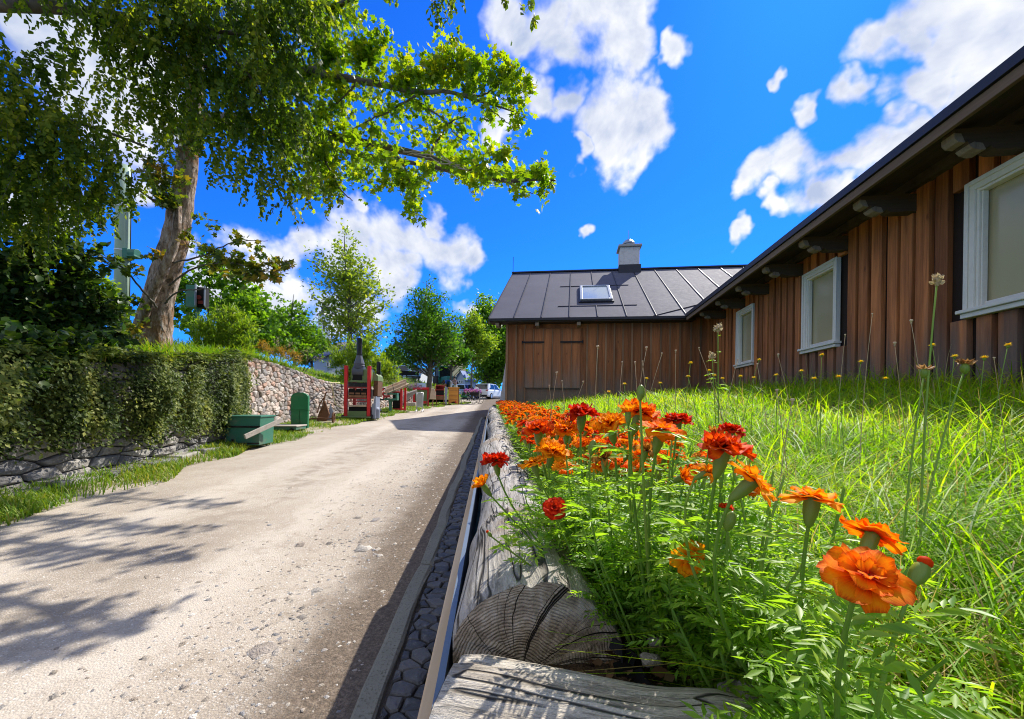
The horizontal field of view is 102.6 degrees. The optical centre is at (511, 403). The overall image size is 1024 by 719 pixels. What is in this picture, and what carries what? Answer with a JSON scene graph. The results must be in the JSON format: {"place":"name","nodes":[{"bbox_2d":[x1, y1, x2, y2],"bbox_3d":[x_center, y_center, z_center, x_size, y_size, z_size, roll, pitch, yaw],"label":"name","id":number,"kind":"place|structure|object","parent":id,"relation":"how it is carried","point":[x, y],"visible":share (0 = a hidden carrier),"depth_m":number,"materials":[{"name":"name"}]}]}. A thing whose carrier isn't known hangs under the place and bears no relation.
{"place":"outdoors","nodes":[
{"label":"outdoors","id":0,"kind":"place"},
{"bbox_2d":[0,329,462,400],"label":"hillside","id":1,"kind":"structure","parent":0,"point":[409,380],"depth_m":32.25,"materials":[{"name":"green plant"}]},
{"bbox_2d":[0,225,141,393],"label":"elder bush","id":2,"kind":"object","parent":1,"relation":"on","point":[86,312],"visible":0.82,"depth_m":6.17,"materials":[{"name":"green plant"}]},
{"bbox_2d":[53,268,135,326],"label":"sapling bush","id":3,"kind":"object","parent":1,"relation":"on","point":[106,281],"visible":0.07,"depth_m":9.54,"materials":[{"name":"green plant"}]},
{"bbox_2d":[112,163,142,318],"bbox_3d":[-10.347,-3.915,11.000,0.691,4.901,0.350,1,0,0],"label":"light pole","id":4,"kind":"object","parent":1,"relation":"on","point":[122,248],"visible":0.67,"depth_m":10.89,"materials":[{"name":"metal"}]},
{"bbox_2d":[186,284,208,341],"bbox_3d":[-9.969,-2.583,12.999,0.622,2.293,0.624,1,0,-14],"label":"electrical cabinet","id":5,"kind":"object","parent":1,"relation":"on","point":[198,300],"visible":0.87,"depth_m":12.97,"materials":[{"name":"metal"}]},
{"bbox_2d":[173,251,269,334],"bbox_3d":[-11.204,-3.617,15.435,3.952,4.293,1.988,1,0,0],"label":"background tree","id":6,"kind":"object","parent":1,"relation":"on","point":[221,284],"visible":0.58,"depth_m":15.35,"materials":[{"name":"green plant"}]},
{"bbox_2d":[183,299,264,351],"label":"feathery bush","id":7,"kind":"object","parent":1,"relation":"on","point":[209,333],"visible":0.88,"depth_m":11.34,"materials":[{"name":"green plant"}]},
{"bbox_2d":[204,282,290,352],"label":"distant tree","id":8,"kind":"object","parent":1,"relation":"on","point":[263,316],"visible":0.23,"depth_m":47.11,"materials":[{"name":"green plant"}]},
{"bbox_2d":[0,0,539,284],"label":"beech tree","id":9,"kind":"object","parent":1,"relation":"on","point":[55,189],"visible":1,"depth_m":5.34,"materials":[{"name":"green plant"}]},
{"bbox_2d":[254,340,302,364],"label":"ochre perennial","id":10,"kind":"object","parent":1,"relation":"on","point":[266,347],"visible":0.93,"depth_m":14.09,"materials":[{"name":"orange plant"}]},
{"bbox_2d":[247,322,314,359],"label":"background bush","id":11,"kind":"object","parent":1,"relation":"on","point":[267,337],"visible":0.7,"depth_m":20.15,"materials":[{"name":"green plant"}]},
{"bbox_2d":[261,291,328,365],"bbox_3d":[-13.251,-4.465,25.154,4.386,5.044,3.388,1,0,0],"label":"young tree","id":12,"kind":"object","parent":1,"relation":"on","point":[296,328],"visible":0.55,"depth_m":24.77,"materials":[{"name":"green plant"}]},
{"bbox_2d":[289,326,332,368],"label":"distant tree","id":13,"kind":"object","parent":1,"relation":"on","point":[311,361],"visible":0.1,"depth_m":59.38,"materials":[{"name":"green plant"}]},
{"bbox_2d":[316,299,331,340],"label":"church tower","id":14,"kind":"structure","parent":1,"relation":"on","point":[323,315],"depth_m":90.95,"materials":[{"name":"stone"}]},
{"bbox_2d":[98,0,556,348],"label":"maple tree","id":15,"kind":"object","parent":1,"relation":"on","point":[153,318],"visible":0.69,"depth_m":6.49,"materials":[{"name":"green plant"}]},
{"bbox_2d":[309,345,385,374],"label":"slate roof shed","id":16,"kind":"structure","parent":1,"relation":"on","point":[319,365],"depth_m":30.05,"materials":[{"name":"white paint"}]},
{"bbox_2d":[296,218,400,375],"bbox_3d":[-12.024,-7.585,30.083,6.540,11.728,6.496,1,0,29],"label":"lime tree","id":17,"kind":"object","parent":1,"relation":"on","point":[356,291],"visible":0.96,"depth_m":29.61,"materials":[{"name":"green plant"}]},
{"bbox_2d":[323,331,402,386],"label":"feathery bush","id":18,"kind":"object","parent":1,"relation":"on","point":[388,371],"visible":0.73,"depth_m":20.27,"materials":[{"name":"green plant"}]},
{"bbox_2d":[377,344,406,364],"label":"distant tree","id":19,"kind":"object","parent":1,"relation":"on","point":[388,354],"visible":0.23,"depth_m":74.40,"materials":[{"name":"green plant"}]},
{"bbox_2d":[392,365,420,379],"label":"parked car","id":20,"kind":"object","parent":1,"relation":"on","point":[402,368],"visible":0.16,"depth_m":41.95,"materials":[{"name":"black paint"}]},
{"bbox_2d":[384,273,473,387],"bbox_3d":[-6.326,-5.464,30.659,6.766,9.136,6.484,1,0,0],"label":"hornbeam tree","id":21,"kind":"object","parent":1,"relation":"on","point":[428,335],"visible":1,"depth_m":30.27,"materials":[{"name":"green plant"}]},
{"bbox_2d":[433,366,458,387],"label":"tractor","id":22,"kind":"object","parent":1,"relation":"on","point":[440,376],"visible":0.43,"depth_m":45.84,"materials":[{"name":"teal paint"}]},
{"bbox_2d":[441,330,475,389],"bbox_3d":[-5.351,-3.744,37.898,3.994,6.144,3.026,1,0,-20],"label":"street tree","id":23,"kind":"object","parent":1,"relation":"on","point":[465,357],"visible":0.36,"depth_m":37.73,"materials":[{"name":"green plant"}]},
{"bbox_2d":[0,400,469,527],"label":"grass verge","id":24,"kind":"object","parent":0,"point":[339,422],"depth_m":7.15,"materials":[{"name":"green plant"}]},
{"bbox_2d":[218,414,283,444],"bbox_3d":[-5.515,0.534,8.403,1.264,0.590,1.031,1,0,13],"label":"feed bin","id":25,"kind":"object","parent":24,"relation":"on","point":[253,429],"visible":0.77,"depth_m":8.17,"materials":[{"name":"green paint"}]},
{"bbox_2d":[274,392,309,431],"bbox_3d":[-6.018,0.224,10.981,0.855,1.058,0.850,1,0,-6],"label":"platform scale","id":26,"kind":"object","parent":24,"relation":"on","point":[300,403],"visible":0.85,"depth_m":11.29,"materials":[{"name":"green paint"}]},
{"bbox_2d":[309,392,334,422],"bbox_3d":[-6.226,0.117,13.570,0.980,1.031,0.596,1,0,6],"label":"old plough","id":27,"kind":"object","parent":24,"relation":"on","point":[325,414],"visible":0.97,"depth_m":13.63,"materials":[{"name":"metal"}]},
{"bbox_2d":[341,338,382,419],"bbox_3d":[-5.598,-0.933,15.609,1.292,3.034,1.310,1,0,-3],"label":"winnowing machine","id":28,"kind":"object","parent":24,"relation":"on","point":[362,376],"visible":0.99,"depth_m":15.13,"materials":[{"name":"red paint"}]},
{"bbox_2d":[380,379,408,410],"bbox_3d":[-5.651,-0.394,19.342,1.869,1.615,0.855,1,0,-40],"label":"chaff cutter","id":29,"kind":"object","parent":24,"relation":"on","point":[394,387],"visible":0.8,"depth_m":19.17,"materials":[{"name":"beige wood"}]},
{"bbox_2d":[392,388,405,410],"bbox_3d":[-5.803,-0.229,20.958,0.690,1.170,0.720,1,0,-6],"label":"red frame machine","id":30,"kind":"object","parent":24,"relation":"on","point":[397,404],"visible":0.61,"depth_m":20.74,"materials":[{"name":"paint"}]},
{"bbox_2d":[413,383,428,405],"bbox_3d":[-5.762,-0.564,25.984,0.992,1.440,1.000,1,0,-11],"label":"display case","id":31,"kind":"object","parent":24,"relation":"on","point":[425,390],"visible":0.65,"depth_m":25.61,"materials":[{"name":"red paint"}]},
{"bbox_2d":[435,385,447,404],"bbox_3d":[-4.748,-0.557,27.625,0.810,1.335,0.660,1,0,-9],"label":"red cupboard","id":32,"kind":"object","parent":24,"relation":"on","point":[439,390],"visible":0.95,"depth_m":27.34,"materials":[{"name":"paint"}]},
{"bbox_2d":[448,387,458,403],"bbox_3d":[-4.151,-0.538,29.217,0.794,1.209,0.690,1,0,-7],"label":"orange cabinet","id":33,"kind":"object","parent":24,"relation":"on","point":[453,394],"visible":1,"depth_m":28.90,"materials":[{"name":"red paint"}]},
{"bbox_2d":[0,397,499,718],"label":"road","id":34,"kind":"structure","parent":0,"point":[76,628],"depth_m":2.74,"materials":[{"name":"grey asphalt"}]},
{"bbox_2d":[350,417,482,718],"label":"kerb","id":35,"kind":"structure","parent":34,"relation":"on","point":[368,705],"depth_m":2.16,"materials":[{"name":"concrete"}]},
{"bbox_2d":[415,392,423,411],"bbox_3d":[-4.632,-0.065,20.599,0.407,1.003,0.948,1,0,-9],"label":"poster stand","id":36,"kind":"object","parent":34,"relation":"on","point":[419,399],"visible":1,"depth_m":20.58,"materials":[{"name":"paper"}]},
{"bbox_2d":[378,419,485,718],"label":"gutter","id":37,"kind":"object","parent":34,"relation":"on","point":[413,671],"visible":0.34,"depth_m":2.21,"materials":[{"name":"stone"}]},
{"bbox_2d":[461,388,483,403],"bbox_3d":[-3.026,-0.567,31.152,1.539,1.211,1.050,1,0,11],"label":"flower cart","id":38,"kind":"object","parent":34,"relation":"on","point":[473,392],"visible":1,"depth_m":30.89,"materials":[{"name":"green paint"}]},
{"bbox_2d":[475,384,500,398],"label":"parked car","id":39,"kind":"object","parent":34,"relation":"on","point":[489,391],"visible":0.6,"depth_m":44.34,"materials":[{"name":"white paint"}]},
{"bbox_2d":[429,399,485,419],"bbox_3d":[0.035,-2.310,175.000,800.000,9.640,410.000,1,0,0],"label":"ground","id":40,"kind":"structure","parent":0,"point":[431,400],"depth_m":38.37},
{"bbox_2d":[0,358,412,499],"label":"stone wall","id":41,"kind":"structure","parent":40,"relation":"on","point":[275,389],"depth_m":6.16,"materials":[{"name":"grey stone"}]},
{"bbox_2d":[0,340,259,463],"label":"hanging shrub","id":42,"kind":"object","parent":41,"relation":"hanging from","point":[155,411],"visible":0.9,"depth_m":5.52,"materials":[{"name":"green plant"}]},
{"bbox_2d":[456,370,478,396],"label":"garden hut","id":43,"kind":"object","parent":40,"relation":"on","point":[461,376],"visible":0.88,"depth_m":62.21,"materials":[{"name":"white paint"}]},
{"bbox_2d":[456,308,502,398],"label":"maple sapling","id":44,"kind":"object","parent":40,"relation":"on","point":[480,342],"visible":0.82,"depth_m":42.19,"materials":[{"name":"green plant"}]},
{"bbox_2d":[464,288,505,397],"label":"chestnut tree","id":45,"kind":"object","parent":40,"relation":"on","point":[490,369],"visible":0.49,"depth_m":50.78,"materials":[{"name":"green plant"}]},
{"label":"retaining boards","id":46,"kind":"object","parent":40,"relation":"on","visible":0},
{"bbox_2d":[417,408,489,718],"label":"edging board","id":47,"kind":"object","parent":46,"relation":"attached to","point":[441,663],"visible":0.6,"depth_m":0.90,"materials":[{"name":"grey wood"}]},
{"bbox_2d":[0,0,1023,388],"label":"sky","id":48,"kind":"structure","parent":0,"point":[705,131],"materials":[{"name":"blue"}]},
{"bbox_2d":[493,347,1023,718],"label":"lawn","id":49,"kind":"structure","parent":0,"point":[675,682],"depth_m":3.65,"materials":[{"name":"plant"}]},
{"bbox_2d":[498,409,779,685],"bbox_3d":[0.002,0.330,7.350,0.619,0.278,14.349,1,0,-3],"label":"flower bed","id":50,"kind":"object","parent":49,"relation":"on","point":[584,668],"depth_m":0.68,"materials":[{"name":"soil"}]},
{"bbox_2d":[486,420,515,446],"bbox_3d":[-0.136,0.390,4.350,0.311,0.319,2.489,1,1,-3],"label":"edging log","id":51,"kind":"object","parent":50,"relation":"on","point":[493,428],"visible":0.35,"depth_m":4.17,"materials":[{"name":"grey wood"}]},
{"bbox_2d":[509,421,550,476],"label":"marigold plant","id":52,"kind":"object","parent":50,"relation":"on","point":[523,423],"visible":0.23,"depth_m":2.08,"materials":[{"name":"green plant"}]},
{"bbox_2d":[453,436,621,664],"bbox_3d":[-0.016,0.413,1.890,0.356,0.338,2.411,1,1,-3],"label":"edging log","id":53,"kind":"object","parent":50,"relation":"on","point":[499,614],"visible":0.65,"depth_m":0.69,"materials":[{"name":"grey wood"}]},
{"bbox_2d":[471,451,627,587],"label":"marigold plant","id":54,"kind":"object","parent":50,"relation":"on","point":[498,459],"visible":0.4,"depth_m":0.77,"materials":[{"name":"green plant"}]},
{"bbox_2d":[527,433,579,492],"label":"marigold plant","id":55,"kind":"object","parent":50,"relation":"on","point":[530,440],"visible":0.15,"depth_m":1.78,"materials":[{"name":"green plant"}]},
{"bbox_2d":[520,415,587,494],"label":"marigold plant","id":56,"kind":"object","parent":50,"relation":"on","point":[549,435],"visible":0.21,"depth_m":1.63,"materials":[{"name":"orange plant"}]},
{"bbox_2d":[529,425,606,492],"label":"marigold plant","id":57,"kind":"object","parent":50,"relation":"on","point":[586,431],"visible":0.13,"depth_m":1.47,"materials":[{"name":"orange plant"}]},
{"bbox_2d":[512,473,627,547],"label":"marigold plant","id":58,"kind":"object","parent":50,"relation":"on","point":[541,503],"visible":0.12,"depth_m":0.95,"materials":[{"name":"green plant"}]},
{"bbox_2d":[525,465,638,531],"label":"marigold plant","id":59,"kind":"object","parent":50,"relation":"on","point":[579,471],"visible":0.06,"depth_m":1.00,"materials":[{"name":"green plant"}]},
{"bbox_2d":[530,436,636,522],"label":"marigold plant","id":60,"kind":"object","parent":50,"relation":"on","point":[598,466],"visible":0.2,"depth_m":1.12,"materials":[{"name":"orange plant"}]},
{"bbox_2d":[513,402,656,560],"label":"marigold plant","id":61,"kind":"object","parent":50,"relation":"on","point":[552,450],"visible":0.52,"depth_m":0.82,"materials":[{"name":"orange plant"}]},
{"bbox_2d":[549,437,627,498],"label":"marigold plant","id":62,"kind":"object","parent":50,"relation":"on","point":[557,466],"visible":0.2,"depth_m":1.20,"materials":[{"name":"orange plant"}]},
{"bbox_2d":[530,497,647,639],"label":"marigold plant","id":63,"kind":"object","parent":50,"relation":"on","point":[553,506],"visible":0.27,"depth_m":0.72,"materials":[{"name":"green plant"}]},
{"bbox_2d":[560,469,623,590],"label":"marigold plant","id":64,"kind":"object","parent":50,"relation":"on","point":[582,547],"visible":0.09,"depth_m":0.85,"materials":[{"name":"green plant"}]},
{"bbox_2d":[428,654,775,718],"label":"edging log","id":65,"kind":"object","parent":50,"relation":"on","point":[480,686],"visible":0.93,"depth_m":0.49,"materials":[{"name":"grey wood"}]},
{"bbox_2d":[728,680,771,701],"bbox_3d":[0.293,0.356,0.500,0.064,0.033,0.045,1,0,0],"label":"stone","id":66,"kind":"object","parent":65,"relation":"on","point":[736,683],"visible":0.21,"depth_m":0.49,"materials":[{"name":"grey stone"}]},
{"bbox_2d":[577,429,649,515],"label":"marigold plant","id":67,"kind":"object","parent":50,"relation":"on","point":[609,441],"visible":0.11,"depth_m":1.47,"materials":[{"name":"orange plant"}]},
{"bbox_2d":[609,637,653,685],"bbox_3d":[0.189,0.428,0.650,0.061,0.088,0.058,1,0,0],"label":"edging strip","id":68,"kind":"object","parent":50,"relation":"on","point":[634,677],"visible":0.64,"depth_m":0.65,"materials":[{"name":"black metal"}]},
{"bbox_2d":[570,411,699,609],"bbox_3d":[0.240,0.229,0.773,0.274,0.434,0.430,1,0,0],"label":"marigold plant","id":69,"kind":"object","parent":50,"relation":"on","point":[608,421],"visible":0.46,"depth_m":0.62,"materials":[{"name":"green plant"}]},
{"bbox_2d":[598,438,676,491],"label":"marigold plant","id":70,"kind":"object","parent":50,"relation":"on","point":[622,441],"visible":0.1,"depth_m":1.32,"materials":[{"name":"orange plant"}]},
{"bbox_2d":[577,450,699,525],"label":"marigold plant","id":71,"kind":"object","parent":50,"relation":"on","point":[663,477],"visible":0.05,"depth_m":0.89,"materials":[{"name":"green plant"}]},
{"bbox_2d":[639,652,662,667],"bbox_3d":[0.210,0.388,0.620,0.031,0.020,0.026,1,0,0],"label":"stone","id":72,"kind":"object","parent":50,"relation":"on","point":[646,655],"visible":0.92,"depth_m":0.61,"materials":[{"name":"grey stone"}]},
{"bbox_2d":[555,385,758,676],"bbox_3d":[0.216,0.214,0.658,0.419,0.468,0.287,1,0,-40],"label":"marigold plant","id":73,"kind":"object","parent":50,"relation":"on","point":[661,431],"visible":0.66,"depth_m":0.60,"materials":[{"name":"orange plant"}]},
{"bbox_2d":[568,498,747,646],"bbox_3d":[0.255,0.305,0.717,0.311,0.287,0.297,1,0,0],"label":"marigold plant","id":74,"kind":"object","parent":50,"relation":"on","point":[590,566],"visible":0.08,"depth_m":0.72,"materials":[{"name":"green plant"}]},
{"bbox_2d":[612,435,712,522],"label":"marigold plant","id":75,"kind":"object","parent":50,"relation":"on","point":[637,452],"visible":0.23,"depth_m":1.09,"materials":[{"name":"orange plant"}]},
{"bbox_2d":[618,440,711,508],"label":"marigold plant","id":76,"kind":"object","parent":50,"relation":"on","point":[681,444],"visible":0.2,"depth_m":1.23,"materials":[{"name":"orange plant"}]},
{"bbox_2d":[596,447,776,592],"bbox_3d":[0.292,0.265,0.769,0.265,0.365,0.304,1,0,-29],"label":"marigold plant","id":77,"kind":"object","parent":50,"relation":"on","point":[679,455],"visible":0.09,"depth_m":0.77,"materials":[{"name":"green plant"}]},
{"bbox_2d":[601,485,816,686],"bbox_3d":[0.309,0.288,0.637,0.333,0.325,0.318,1,0,0],"label":"marigold plant","id":78,"kind":"object","parent":50,"relation":"on","point":[683,568],"visible":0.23,"depth_m":0.60,"materials":[{"name":"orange plant"}]},
{"bbox_2d":[516,446,901,687],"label":"bark mulch","id":79,"kind":"object","parent":50,"relation":"on","point":[663,668],"visible":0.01,"depth_m":0.65,"materials":[{"name":"brown wood"}]},
{"bbox_2d":[662,452,775,542],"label":"marigold plant","id":80,"kind":"object","parent":50,"relation":"on","point":[754,493],"visible":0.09,"depth_m":1.05,"materials":[{"name":"green plant"}]},
{"bbox_2d":[613,422,833,687],"bbox_3d":[0.296,0.237,0.585,0.310,0.426,0.366,1,0,0],"label":"marigold plant","id":81,"kind":"object","parent":50,"relation":"on","point":[720,445],"visible":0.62,"depth_m":0.55,"materials":[{"name":"green plant"}]},
{"bbox_2d":[652,467,801,557],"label":"marigold plant","id":82,"kind":"object","parent":50,"relation":"on","point":[687,490],"visible":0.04,"depth_m":0.86,"materials":[{"name":"green plant"}]},
{"bbox_2d":[657,473,820,606],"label":"marigold plant","id":83,"kind":"object","parent":50,"relation":"on","point":[785,528],"visible":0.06,"depth_m":0.73,"materials":[{"name":"green plant"}]},
{"bbox_2d":[663,476,849,679],"bbox_3d":[0.359,0.262,0.620,0.291,0.378,0.270,1,0,0],"label":"marigold plant","id":84,"kind":"object","parent":50,"relation":"on","point":[771,566],"visible":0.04,"depth_m":0.58,"materials":[{"name":"green plant"}]},
{"bbox_2d":[627,459,939,709],"bbox_3d":[0.310,0.253,0.511,0.362,0.399,0.331,1,0,0],"label":"marigold plant","id":85,"kind":"object","parent":50,"relation":"on","point":[751,481],"visible":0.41,"depth_m":0.48,"materials":[{"name":"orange plant"}]},
{"bbox_2d":[680,693,888,718],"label":"marigold plant","id":86,"kind":"object","parent":50,"relation":"on","point":[859,707],"visible":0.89,"depth_m":0.33,"materials":[{"name":"green plant"}]},
{"bbox_2d":[747,674,847,718],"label":"marigold plant","id":87,"kind":"object","parent":50,"relation":"on","point":[774,689],"visible":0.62,"depth_m":0.35,"materials":[{"name":"green plant"}]},
{"bbox_2d":[676,485,1019,718],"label":"marigold plant","id":88,"kind":"object","parent":50,"relation":"on","point":[810,498],"visible":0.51,"depth_m":0.42,"materials":[{"name":"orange plant"}]},
{"bbox_2d":[705,515,1009,718],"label":"marigold plant","id":89,"kind":"object","parent":50,"relation":"on","point":[868,579],"visible":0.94,"depth_m":0.30,"materials":[{"name":"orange plant"}]},
{"bbox_2d":[703,323,727,425],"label":"tall herb","id":90,"kind":"object","parent":49,"relation":"on","point":[718,328],"visible":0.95,"depth_m":2.30,"materials":[{"name":"green plant"}]},
{"bbox_2d":[488,46,1023,403],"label":"wooden barn","id":91,"kind":"structure","parent":49,"relation":"on","point":[885,238],"depth_m":7.00,"materials":[{"name":"brown wood"}]},
{"bbox_2d":[522,328,551,388],"bbox_3d":[0.920,-1.683,15.295,1.133,2.254,0.155,1,0,8],"label":"door","id":92,"kind":"structure","parent":91,"relation":"in","point":[537,366],"depth_m":15.28,"materials":[{"name":"brown wood"}]},
{"bbox_2d":[551,328,582,388],"bbox_3d":[2.044,-1.666,15.134,1.148,2.254,0.155,1,0,8],"label":"door","id":93,"kind":"structure","parent":91,"relation":"in","point":[566,342],"depth_m":15.13,"materials":[{"name":"brown wood"}]},
{"bbox_2d":[733,303,754,368],"bbox_3d":[6.434,-1.823,11.309,0.197,1.629,1.200,1,0,8],"label":"window","id":94,"kind":"structure","parent":91,"relation":"in","point":[745,317],"depth_m":11.46,"materials":[{"name":"white paint"}]},
{"bbox_2d":[797,256,841,353],"bbox_3d":[5.948,-1.830,7.924,0.197,1.629,1.200,1,0,8],"label":"window","id":95,"kind":"structure","parent":91,"relation":"in","point":[821,286],"depth_m":7.97,"materials":[{"name":"white paint"}]},
{"bbox_2d":[955,152,1023,318],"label":"window","id":96,"kind":"structure","parent":91,"relation":"in","point":[993,235],"depth_m":4.72,"materials":[{"name":"white paint"}]},
{"bbox_2d":[858,313,872,478],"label":"seed stem","id":97,"kind":"object","parent":49,"relation":"on","point":[864,393],"visible":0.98,"depth_m":1.70,"materials":[{"name":"green plant"}]},
{"bbox_2d":[901,364,935,569],"bbox_3d":[0.784,0.179,0.800,0.066,0.512,0.028,1,0,0],"label":"hawkbit","id":98,"kind":"object","parent":49,"relation":"on","point":[924,371],"visible":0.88,"depth_m":0.80,"materials":[{"name":"green plant"}]},
{"bbox_2d":[918,273,944,552],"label":"ribwort","id":99,"kind":"object","parent":49,"relation":"on","point":[936,279],"visible":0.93,"depth_m":0.95,"materials":[{"name":"green plant"}]},
{"bbox_2d":[914,358,977,561],"bbox_3d":[0.828,0.173,0.800,0.141,0.524,0.034,1,0,0],"label":"hawkbit","id":100,"kind":"object","parent":49,"relation":"on","point":[964,367],"visible":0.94,"depth_m":0.80,"materials":[{"name":"green plant"}]},
{"bbox_2d":[975,355,988,480],"bbox_3d":[1.715,0.080,1.499,0.042,0.516,0.025,1,0,0],"label":"hawkbit","id":101,"kind":"object","parent":49,"relation":"on","point":[984,358],"visible":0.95,"depth_m":1.50,"materials":[{"name":"green plant"}]},
{"bbox_2d":[986,342,1010,491],"bbox_3d":[1.656,0.075,1.398,0.090,0.568,0.024,1,0,0],"label":"hawkbit","id":102,"kind":"object","parent":49,"relation":"on","point":[1007,345],"visible":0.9,"depth_m":1.40,"materials":[{"name":"green plant"}]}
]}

